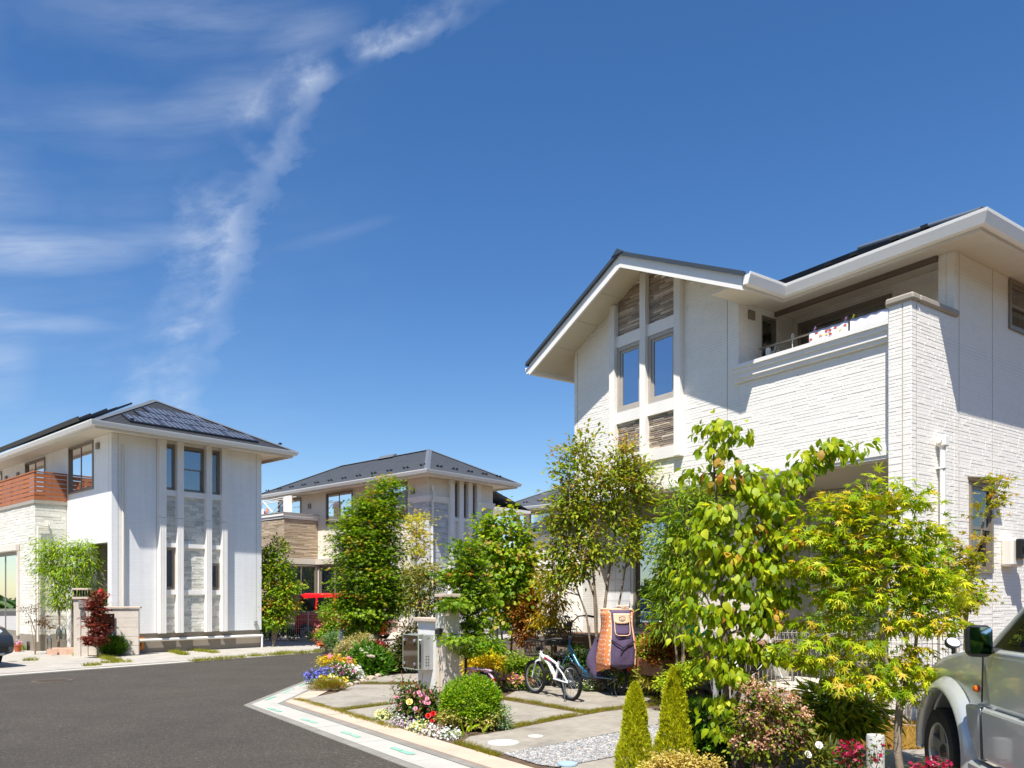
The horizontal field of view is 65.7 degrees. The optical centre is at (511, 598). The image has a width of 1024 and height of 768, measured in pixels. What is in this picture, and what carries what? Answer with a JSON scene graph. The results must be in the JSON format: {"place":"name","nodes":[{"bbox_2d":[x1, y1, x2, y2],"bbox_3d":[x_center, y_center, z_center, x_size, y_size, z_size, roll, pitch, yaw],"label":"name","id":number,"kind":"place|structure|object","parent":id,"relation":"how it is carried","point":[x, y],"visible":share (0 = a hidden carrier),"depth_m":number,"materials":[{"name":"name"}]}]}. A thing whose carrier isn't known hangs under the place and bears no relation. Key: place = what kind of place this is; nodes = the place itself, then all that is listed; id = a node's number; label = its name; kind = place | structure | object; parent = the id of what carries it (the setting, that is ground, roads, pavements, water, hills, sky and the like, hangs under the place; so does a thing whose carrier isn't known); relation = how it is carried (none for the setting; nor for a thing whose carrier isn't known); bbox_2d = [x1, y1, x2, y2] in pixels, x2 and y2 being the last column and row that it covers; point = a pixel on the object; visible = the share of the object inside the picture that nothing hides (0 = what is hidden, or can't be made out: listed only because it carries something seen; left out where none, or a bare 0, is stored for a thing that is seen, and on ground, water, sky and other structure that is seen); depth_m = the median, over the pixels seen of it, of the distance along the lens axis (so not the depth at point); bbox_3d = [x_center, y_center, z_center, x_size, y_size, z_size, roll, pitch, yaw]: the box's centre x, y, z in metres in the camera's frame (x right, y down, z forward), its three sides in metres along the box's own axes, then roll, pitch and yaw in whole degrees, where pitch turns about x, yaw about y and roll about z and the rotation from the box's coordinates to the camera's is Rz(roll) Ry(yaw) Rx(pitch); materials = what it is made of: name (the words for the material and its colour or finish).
{"place":"outdoors","nodes":[
{"label":"outdoors","id":0,"kind":"place"},
{"bbox_2d":[0,636,543,767],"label":"road","id":1,"kind":"structure","parent":0,"point":[190,715],"depth_m":9.95,"materials":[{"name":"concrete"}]},
{"bbox_2d":[0,635,542,676],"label":"kerb","id":2,"kind":"structure","parent":1,"relation":"on","point":[39,672],"depth_m":17.87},
{"bbox_2d":[317,629,338,652],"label":"grey perennial","id":3,"kind":"object","parent":1,"relation":"on","point":[329,641],"visible":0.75,"depth_m":20.39,"materials":[{"name":"green plant"}]},
{"bbox_2d":[312,604,344,641],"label":"euonymus bush","id":4,"kind":"object","parent":1,"relation":"on","point":[328,624],"visible":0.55,"depth_m":22.40,"materials":[{"name":"green plant"}]},
{"bbox_2d":[314,650,357,667],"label":"flowers","id":5,"kind":"object","parent":1,"relation":"on","point":[325,661],"visible":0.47,"depth_m":14.94,"materials":[{"name":"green plant"}]},
{"bbox_2d":[319,659,359,680],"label":"pink flowers","id":6,"kind":"object","parent":1,"relation":"on","point":[341,668],"visible":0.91,"depth_m":14.33,"materials":[{"name":"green plant"}]},
{"bbox_2d":[243,648,532,767],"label":"kerb","id":7,"kind":"structure","parent":1,"relation":"on","point":[404,748],"depth_m":8.77,"materials":[{"name":"white concrete"}]},
{"bbox_2d":[302,666,333,683],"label":"blue flowers","id":8,"kind":"object","parent":7,"relation":"on","point":[313,675],"visible":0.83,"depth_m":14.13,"materials":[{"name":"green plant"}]},
{"bbox_2d":[0,624,582,673],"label":"pavement apron","id":9,"kind":"object","parent":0,"point":[12,662],"depth_m":20.27,"materials":[{"name":"concrete"}]},
{"bbox_2d":[0,626,13,662],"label":"parked car","id":10,"kind":"object","parent":9,"relation":"on","point":[6,643],"visible":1,"depth_m":17.33,"materials":[{"name":"grey paint"}]},
{"bbox_2d":[16,603,44,654],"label":"rose plant","id":11,"kind":"object","parent":9,"relation":"on","point":[35,608],"visible":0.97,"depth_m":21.29,"materials":[{"name":"plant"}]},
{"bbox_2d":[47,647,73,654],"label":"porch steps","id":12,"kind":"structure","parent":9,"relation":"on","point":[61,651],"depth_m":21.25,"materials":[{"name":"stone"}]},
{"bbox_2d":[22,529,107,646],"bbox_3d":[-12.378,-0.040,22.003,2.426,3.678,1.686,0,0,0],"label":"bamboo tree","id":13,"kind":"object","parent":9,"relation":"on","point":[62,569],"visible":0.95,"depth_m":21.88,"materials":[{"name":"green plant"}]},
{"bbox_2d":[76,590,113,655],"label":"red maple","id":14,"kind":"object","parent":9,"relation":"on","point":[96,637],"visible":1,"depth_m":20.13,"materials":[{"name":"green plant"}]},
{"bbox_2d":[72,588,141,655],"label":"gate wall","id":15,"kind":"structure","parent":9,"relation":"on","point":[126,622],"depth_m":20.90,"materials":[{"name":"white stone"}]},
{"bbox_2d":[92,633,131,655],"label":"lavender bush","id":16,"kind":"object","parent":9,"relation":"on","point":[117,644],"visible":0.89,"depth_m":20.73,"materials":[{"name":"green plant"}]},
{"bbox_2d":[0,399,298,652],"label":"white house","id":17,"kind":"structure","parent":9,"relation":"on","point":[161,500],"depth_m":22.89,"materials":[{"name":"paint"}]},
{"bbox_2d":[0,551,15,633],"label":"patio window","id":18,"kind":"structure","parent":17,"relation":"in","point":[7,560],"depth_m":24.33,"materials":[{"name":"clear glass"}]},
{"bbox_2d":[25,456,44,499],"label":"window","id":19,"kind":"structure","parent":17,"relation":"in","point":[38,464],"depth_m":25.03,"materials":[{"name":"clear glass"}]},
{"bbox_2d":[68,439,93,494],"bbox_3d":[-12.008,-3.715,22.934,1.820,1.370,0.930,0,0,42],"label":"window","id":20,"kind":"structure","parent":17,"relation":"in","point":[80,456],"depth_m":22.60,"materials":[{"name":"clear glass"}]},
{"bbox_2d":[167,444,174,489],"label":"window","id":21,"kind":"structure","parent":17,"relation":"in","point":[170,447],"depth_m":22.42,"materials":[{"name":"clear glass"}]},
{"bbox_2d":[167,547,174,589],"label":"window","id":22,"kind":"structure","parent":17,"relation":"in","point":[170,551],"depth_m":22.47,"materials":[{"name":"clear glass"}]},
{"bbox_2d":[184,446,203,492],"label":"window","id":23,"kind":"structure","parent":17,"relation":"in","point":[193,457],"depth_m":22.95,"materials":[{"name":"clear glass"}]},
{"bbox_2d":[212,450,219,494],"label":"window","id":24,"kind":"structure","parent":17,"relation":"in","point":[215,454],"depth_m":23.48,"materials":[{"name":"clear glass"}]},
{"bbox_2d":[212,563,219,589],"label":"window","id":25,"kind":"structure","parent":17,"relation":"in","point":[215,566],"depth_m":23.48,"materials":[{"name":"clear glass"}]},
{"bbox_2d":[22,648,327,665],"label":"kerb weeds","id":26,"kind":"object","parent":9,"relation":"on","point":[107,658],"visible":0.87,"depth_m":20.21,"materials":[{"name":"plant"}]},
{"bbox_2d":[260,532,309,645],"bbox_3d":[-7.509,-0.228,24.959,2.430,3.742,1.518,0,0,0],"label":"garden tree","id":27,"kind":"object","parent":9,"relation":"on","point":[275,611],"visible":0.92,"depth_m":24.85,"materials":[{"name":"green plant"}]},
{"bbox_2d":[295,591,397,638],"bbox_3d":[-5.953,0.542,28.666,3.423,1.955,1.462,0,0,8],"label":"parked car","id":28,"kind":"object","parent":9,"relation":"on","point":[310,603],"visible":0.28,"depth_m":28.18,"materials":[{"name":"red paint"}]},
{"bbox_2d":[515,483,582,629],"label":"cream house","id":29,"kind":"structure","parent":9,"relation":"on","point":[531,503],"depth_m":39.56,"materials":[{"name":"paint"}]},
{"bbox_2d":[529,509,555,534],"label":"window","id":30,"kind":"structure","parent":29,"relation":"in","point":[534,521],"depth_m":40.07,"materials":[{"name":"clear glass"}]},
{"bbox_2d":[261,449,530,637],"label":"cream house","id":31,"kind":"structure","parent":0,"point":[455,491],"depth_m":31.55,"materials":[{"name":"paint"}]},
{"bbox_2d":[286,564,316,624],"bbox_3d":[-9.125,-0.150,33.376,0.930,2.500,1.510,0,0,42],"label":"patio window","id":32,"kind":"structure","parent":31,"relation":"in","point":[308,573],"depth_m":33.39,"materials":[{"name":"glass"}]},
{"bbox_2d":[319,564,349,592],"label":"patio window","id":33,"kind":"structure","parent":31,"relation":"in","point":[324,575],"depth_m":33.27,"materials":[{"name":"glass"}]},
{"bbox_2d":[326,490,352,525],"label":"window","id":34,"kind":"structure","parent":31,"relation":"in","point":[333,500],"depth_m":32.85,"materials":[{"name":"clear glass"}]},
{"bbox_2d":[378,481,407,518],"bbox_3d":[-4.290,-3.720,30.725,1.736,1.360,0.930,0,0,42],"label":"window","id":35,"kind":"structure","parent":31,"relation":"in","point":[405,483],"depth_m":29.99,"materials":[{"name":"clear glass"}]},
{"bbox_2d":[307,667,709,767],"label":"driveway","id":36,"kind":"structure","parent":0,"point":[579,727],"depth_m":10.58,"materials":[{"name":"concrete"}]},
{"bbox_2d":[291,680,661,756],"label":"joint grass","id":37,"kind":"structure","parent":36,"relation":"on","point":[493,752],"depth_m":10.62,"materials":[{"name":"plant"}]},
{"bbox_2d":[522,638,582,701],"bbox_3d":[0.560,1.070,12.110,0.612,0.898,1.508,0,0,-13],"label":"bicycle","id":38,"kind":"object","parent":36,"relation":"on","point":[558,677],"visible":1,"depth_m":12.15,"materials":[{"name":"metal"}]},
{"bbox_2d":[524,563,582,685],"bbox_3d":[0.727,0.455,13.676,1.244,2.190,1.056,0,0,0],"label":"willow bush","id":39,"kind":"object","parent":36,"relation":"on","point":[552,621],"visible":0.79,"depth_m":13.63,"materials":[{"name":"green plant"}]},
{"bbox_2d":[543,615,630,696],"bbox_3d":[1.252,0.896,12.812,0.663,1.239,1.806,0,0,-40],"label":"bicycle","id":40,"kind":"object","parent":36,"relation":"on","point":[569,643],"visible":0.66,"depth_m":13.10,"materials":[{"name":"metal"}]},
{"bbox_2d":[586,605,636,678],"bbox_3d":[1.569,0.702,12.409,0.620,1.203,0.916,0,0,-10],"label":"backpack","id":41,"kind":"object","parent":40,"relation":"attached to","point":[614,645],"visible":0.99,"depth_m":12.06,"materials":[{"name":"purple fabric"}]},
{"bbox_2d":[0,0,1023,571],"label":"sky","id":42,"kind":"structure","parent":0,"point":[336,233],"materials":[{"name":"blue"}]},
{"bbox_2d":[504,724,658,766],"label":"gravel","id":43,"kind":"structure","parent":0,"point":[580,748],"depth_m":7.85,"materials":[{"name":"gravel"}]},
{"bbox_2d":[321,643,892,767],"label":"garden soil","id":44,"kind":"structure","parent":0,"point":[798,763],"depth_m":9.09,"materials":[{"name":"soil"}]},
{"bbox_2d":[292,677,351,690],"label":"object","id":45,"kind":"object","parent":44,"relation":"on","point":[331,685],"visible":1,"depth_m":12.96,"materials":[{"name":"yellow plant"}]},
{"bbox_2d":[330,631,376,661],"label":"variegated shrub","id":46,"kind":"object","parent":44,"relation":"on","point":[358,639],"visible":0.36,"depth_m":17.72,"materials":[{"name":"yellow plant"}]},
{"bbox_2d":[317,472,422,640],"bbox_3d":[-3.371,-0.729,18.978,2.642,4.578,2.338,0,0,0],"label":"maple tree","id":47,"kind":"object","parent":44,"relation":"on","point":[370,584],"visible":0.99,"depth_m":18.67,"materials":[{"name":"green plant"}]},
{"bbox_2d":[337,637,402,675],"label":"lupin clump","id":48,"kind":"object","parent":44,"relation":"on","point":[380,661],"visible":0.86,"depth_m":15.44,"materials":[{"name":"green plant"}]},
{"bbox_2d":[384,621,417,673],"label":"dark hedge","id":49,"kind":"object","parent":44,"relation":"on","point":[398,646],"visible":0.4,"depth_m":15.90,"materials":[{"name":"green plant"}]},
{"bbox_2d":[384,670,447,722],"bbox_3d":[-1.120,1.224,9.818,0.957,0.660,0.655,0,0,20],"label":"rose bush","id":50,"kind":"object","parent":44,"relation":"on","point":[421,701],"visible":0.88,"depth_m":9.71,"materials":[{"name":"green plant"}]},
{"bbox_2d":[389,556,448,623],"bbox_3d":[-1.935,0.327,16.997,1.400,2.454,1.318,0,0,0],"label":"camellia bush","id":51,"kind":"object","parent":44,"relation":"on","point":[417,595],"visible":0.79,"depth_m":16.90,"materials":[{"name":"green plant"}]},
{"bbox_2d":[396,505,450,626],"bbox_3d":[-2.497,-0.460,20.991,1.753,4.021,1.405,0,0,0],"label":"maple tree","id":52,"kind":"object","parent":44,"relation":"on","point":[418,533],"visible":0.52,"depth_m":20.94,"materials":[{"name":"yellow plant"}]},
{"bbox_2d":[403,594,460,696],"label":"gate wall","id":53,"kind":"structure","parent":44,"relation":"on","point":[430,660],"depth_m":12.09,"materials":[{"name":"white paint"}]},
{"bbox_2d":[432,725,462,739],"bbox_3d":[-0.701,1.462,8.629,0.314,0.164,0.297,0,0,30],"label":"white alyssum","id":54,"kind":"object","parent":44,"relation":"on","point":[451,734],"visible":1,"depth_m":8.58,"materials":[{"name":"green plant"}]},
{"bbox_2d":[421,536,504,678],"bbox_3d":[-0.733,0.287,12.041,1.248,2.530,1.411,0,0,0],"label":"maple tree","id":55,"kind":"object","parent":44,"relation":"on","point":[470,603],"visible":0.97,"depth_m":12.10,"materials":[{"name":"green plant"}]},
{"bbox_2d":[433,703,500,731],"bbox_3d":[-0.500,1.361,9.121,0.844,0.338,0.519,0,0,0],"label":"variegated skirt","id":56,"kind":"object","parent":44,"relation":"on","point":[454,724],"visible":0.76,"depth_m":9.05,"materials":[{"name":"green plant"}]},
{"bbox_2d":[438,672,503,730],"bbox_3d":[-0.488,1.197,9.296,0.820,0.670,0.749,0,0,0],"label":"clipped ball","id":57,"kind":"object","parent":44,"relation":"on","point":[450,695],"visible":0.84,"depth_m":9.12,"materials":[{"name":"green plant"}]},
{"bbox_2d":[460,646,512,679],"bbox_3d":[-0.434,1.165,13.716,1.185,0.650,0.709,0,0,0],"label":"golden spirea","id":58,"kind":"object","parent":44,"relation":"on","point":[478,662],"visible":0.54,"depth_m":13.61,"materials":[{"name":"yellow plant"}]},
{"bbox_2d":[463,632,517,665],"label":"fern clump","id":59,"kind":"object","parent":44,"relation":"on","point":[497,645],"visible":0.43,"depth_m":13.89,"materials":[{"name":"green plant"}]},
{"bbox_2d":[488,700,517,730],"bbox_3d":[-0.132,1.363,9.206,0.420,0.379,0.396,0,0,0],"label":"euphorbia","id":60,"kind":"object","parent":44,"relation":"on","point":[505,722],"visible":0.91,"depth_m":9.16,"materials":[{"name":"green plant"}]},
{"bbox_2d":[463,496,550,683],"bbox_3d":[-0.013,-0.127,14.229,1.736,3.358,1.246,0,0,0],"label":"katsura tree","id":61,"kind":"object","parent":44,"relation":"on","point":[518,564],"visible":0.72,"depth_m":14.02,"materials":[{"name":"green plant"}]},
{"bbox_2d":[495,672,535,690],"bbox_3d":[-0.024,1.367,12.992,0.858,0.334,0.444,0,0,0],"label":"pansy bed","id":62,"kind":"object","parent":44,"relation":"on","point":[516,681],"visible":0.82,"depth_m":12.92,"materials":[{"name":"pink plant"}]},
{"bbox_2d":[501,650,547,682],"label":"green bush","id":63,"kind":"object","parent":44,"relation":"on","point":[517,665],"visible":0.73,"depth_m":13.31,"materials":[{"name":"green plant"}]},
{"bbox_2d":[504,587,550,655],"bbox_3d":[0.244,0.656,13.968,0.923,1.787,0.775,0,0,0],"label":"nandina bush","id":64,"kind":"object","parent":44,"relation":"on","point":[522,636],"visible":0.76,"depth_m":13.90,"materials":[{"name":"brown plant"}]},
{"bbox_2d":[528,647,570,681],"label":"green bush","id":65,"kind":"object","parent":44,"relation":"on","point":[548,678],"visible":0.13,"depth_m":13.72,"materials":[{"name":"green plant"}]},
{"bbox_2d":[560,642,589,677],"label":"dark bush","id":66,"kind":"object","parent":44,"relation":"on","point":[581,657],"visible":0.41,"depth_m":13.25,"materials":[{"name":"green plant"}]},
{"bbox_2d":[574,679,614,691],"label":"white flowers","id":67,"kind":"object","parent":44,"relation":"on","point":[588,686],"visible":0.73,"depth_m":12.85,"materials":[{"name":"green plant"}]},
{"bbox_2d":[526,418,667,690],"bbox_3d":[1.380,-0.684,12.878,2.362,4.474,1.153,0,0,0],"label":"ash tree","id":68,"kind":"object","parent":44,"relation":"on","point":[572,520],"visible":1,"depth_m":12.81,"materials":[{"name":"green plant"}]},
{"bbox_2d":[600,633,662,690],"bbox_3d":[2.036,0.994,12.509,1.214,1.010,1.007,0,0,21],"label":"mahonia clump","id":69,"kind":"object","parent":44,"relation":"on","point":[630,677],"visible":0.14,"depth_m":12.43,"materials":[{"name":"green plant"}]},
{"bbox_2d":[613,680,654,767],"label":"golden conifer","id":70,"kind":"object","parent":44,"relation":"on","point":[635,738],"visible":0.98,"depth_m":6.92,"materials":[{"name":"green plant"}]},
{"bbox_2d":[628,668,659,695],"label":"grassy clump","id":71,"kind":"object","parent":44,"relation":"on","point":[645,681],"visible":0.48,"depth_m":12.12,"materials":[{"name":"green plant"}]},
{"bbox_2d":[634,622,686,678],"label":"photinia bush","id":72,"kind":"object","parent":44,"relation":"on","point":[655,652],"visible":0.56,"depth_m":11.81,"materials":[{"name":"red plant"}]},
{"bbox_2d":[544,632,793,699],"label":"wooden deck","id":73,"kind":"structure","parent":44,"relation":"on","point":[643,666],"depth_m":12.11,"materials":[{"name":"wood"}]},
{"bbox_2d":[652,665,696,767],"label":"golden conifer","id":74,"kind":"object","parent":44,"relation":"on","point":[674,725],"visible":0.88,"depth_m":6.93,"materials":[{"name":"green plant"}]},
{"bbox_2d":[635,747,727,767],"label":"variegated creeper","id":75,"kind":"object","parent":44,"relation":"on","point":[692,761],"visible":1,"depth_m":6.42,"materials":[{"name":"yellow plant"}]},
{"bbox_2d":[651,655,712,693],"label":"lime bush","id":76,"kind":"object","parent":44,"relation":"on","point":[689,680],"visible":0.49,"depth_m":10.53,"materials":[{"name":"green plant"}]},
{"bbox_2d":[631,472,743,672],"bbox_3d":[2.405,-0.111,10.911,1.629,3.326,1.162,0,0,0],"label":"lush tree","id":77,"kind":"object","parent":44,"relation":"on","point":[664,591],"visible":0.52,"depth_m":10.85,"materials":[{"name":"green plant"}]},
{"bbox_2d":[668,695,756,767],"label":"leafy bush","id":78,"kind":"object","parent":44,"relation":"on","point":[706,744],"visible":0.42,"depth_m":7.17,"materials":[{"name":"green plant"}]},
{"bbox_2d":[686,693,786,717],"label":"green ground cover","id":79,"kind":"object","parent":44,"relation":"on","point":[695,701],"visible":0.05,"depth_m":11.20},
{"bbox_2d":[708,622,798,698],"bbox_3d":[3.414,0.894,11.246,1.650,1.112,0.730,0,0,-28],"label":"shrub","id":80,"kind":"object","parent":44,"relation":"on","point":[766,672],"visible":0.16,"depth_m":11.40,"materials":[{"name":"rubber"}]},
{"bbox_2d":[717,672,827,767],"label":"viburnum bush","id":81,"kind":"object","parent":44,"relation":"on","point":[765,732],"visible":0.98,"depth_m":6.42,"materials":[{"name":"green plant"}]},
{"bbox_2d":[525,206,1023,720],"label":"white house","id":82,"kind":"structure","parent":44,"relation":"on","point":[923,382],"depth_m":11.08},
{"bbox_2d":[617,341,638,412],"bbox_3d":[2.407,-3.815,13.936,0.930,1.130,0.620,0,0,-35],"label":"window","id":83,"kind":"structure","parent":82,"relation":"in","point":[628,355],"depth_m":13.74,"materials":[{"name":"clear glass"}]},
{"bbox_2d":[648,327,673,403],"bbox_3d":[2.847,-3.815,13.301,0.930,1.130,0.635,0,0,-35],"label":"window","id":84,"kind":"structure","parent":82,"relation":"in","point":[660,345],"depth_m":13.09,"materials":[{"name":"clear glass"}]},
{"bbox_2d":[633,515,698,632],"bbox_3d":[3.059,-0.425,14.187,0.930,2.050,1.570,0,0,-35],"label":"patio window","id":85,"kind":"structure","parent":82,"relation":"in","point":[638,576],"depth_m":14.37,"materials":[{"name":"clear glass"}]},
{"bbox_2d":[762,315,775,356],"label":"window","id":86,"kind":"structure","parent":82,"relation":"in","point":[772,322],"depth_m":12.30,"materials":[{"name":"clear glass"}]},
{"bbox_2d":[759,320,849,355],"bbox_3d":[4.544,-3.587,11.121,0.451,0.474,2.300,0,0,-35],"label":"balcony railing","id":87,"kind":"object","parent":82,"relation":"attached to","point":[768,350],"visible":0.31,"depth_m":11.77,"materials":[{"name":"metal"}]},
{"bbox_2d":[809,321,848,342],"bbox_3d":[4.401,-3.559,11.006,0.076,0.420,0.600,0,0,-35],"label":"towel","id":88,"kind":"object","parent":87,"relation":"hanging from","point":[832,330],"visible":0.44,"depth_m":10.98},
{"bbox_2d":[850,308,887,329],"bbox_3d":[4.742,-3.569,10.514,0.076,0.400,0.530,0,0,-35],"label":"towel","id":89,"kind":"object","parent":87,"relation":"hanging from","point":[870,318],"visible":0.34,"depth_m":10.49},
{"bbox_2d":[798,293,891,345],"bbox_3d":[5.289,-3.375,12.063,0.930,1.850,1.510,0,0,-35],"label":"balcony window","id":90,"kind":"structure","parent":82,"relation":"in","point":[876,304],"depth_m":11.95,"materials":[{"name":"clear glass"}]},
{"bbox_2d":[969,482,993,573],"bbox_3d":[5.943,-0.920,10.834,0.620,1.180,0.930,0,0,-35],"label":"window","id":91,"kind":"structure","parent":82,"relation":"in","point":[988,528],"depth_m":10.61,"materials":[{"name":"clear glass"}]},
{"bbox_2d":[1008,278,1023,334],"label":"window","id":92,"kind":"structure","parent":82,"relation":"in","point":[1014,310],"depth_m":11.09,"materials":[{"name":"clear glass"}]},
{"bbox_2d":[661,409,887,767],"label":"dogwood tree","id":93,"kind":"object","parent":44,"relation":"on","point":[768,602],"visible":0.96,"depth_m":6.73,"materials":[{"name":"green plant"}]},
{"bbox_2d":[713,630,962,725],"bbox_3d":[3.882,0.973,9.572,3.024,1.153,0.138,0,0,34],"label":"wire fence","id":94,"kind":"object","parent":44,"relation":"on","point":[750,638],"visible":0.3,"depth_m":9.61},
{"bbox_2d":[776,670,909,750],"bbox_3d":[3.047,1.078,7.393,1.260,0.999,0.854,0,0,18],"label":"dwarf bamboo","id":95,"kind":"object","parent":44,"relation":"on","point":[849,719],"visible":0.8,"depth_m":7.26,"materials":[{"name":"green plant"}]},
{"bbox_2d":[802,579,885,639],"bbox_3d":[4.357,0.120,10.379,1.112,0.994,0.983,0,0,0],"label":"boxwood bush","id":96,"kind":"object","parent":44,"relation":"on","point":[859,611],"visible":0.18,"depth_m":10.29,"materials":[{"name":"green plant"}]},
{"bbox_2d":[856,716,923,749],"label":"dry grass","id":97,"kind":"structure","parent":44,"relation":"on","point":[909,742],"depth_m":8.36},
{"bbox_2d":[802,729,1000,767],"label":"parking slab","id":98,"kind":"structure","parent":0,"point":[914,755],"depth_m":7.49,"materials":[{"name":"concrete"}]},
{"bbox_2d":[795,732,842,767],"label":"lily plant","id":99,"kind":"object","parent":98,"relation":"on","point":[826,754],"visible":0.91,"depth_m":6.23,"materials":[{"name":"green plant"}]},
{"bbox_2d":[828,734,890,767],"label":"azalea","id":100,"kind":"object","parent":98,"relation":"on","point":[853,754],"visible":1,"depth_m":6.07,"materials":[{"name":"pink plant"}]},
{"bbox_2d":[753,461,988,767],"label":"maple tree","id":101,"kind":"object","parent":98,"relation":"on","point":[920,582],"visible":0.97,"depth_m":6.52,"materials":[{"name":"green plant"}]},
{"bbox_2d":[866,733,884,767],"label":"bollard light","id":102,"kind":"object","parent":98,"relation":"on","point":[874,742],"visible":0.69,"depth_m":6.29,"materials":[{"name":"grey metal"}]},
{"bbox_2d":[904,753,952,767],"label":"azalea","id":103,"kind":"object","parent":98,"relation":"on","point":[929,763],"visible":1,"depth_m":5.74,"materials":[{"name":"pink plant"}]},
{"bbox_2d":[915,607,1023,767],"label":"parked car","id":104,"kind":"object","parent":98,"relation":"on","point":[970,713],"visible":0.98,"depth_m":5.51,"materials":[{"name":"silver metal"}]},
{"bbox_2d":[927,472,1022,652],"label":"maple tree","id":105,"kind":"object","parent":98,"relation":"on","point":[971,562],"visible":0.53,"depth_m":8.46,"materials":[{"name":"green plant"}]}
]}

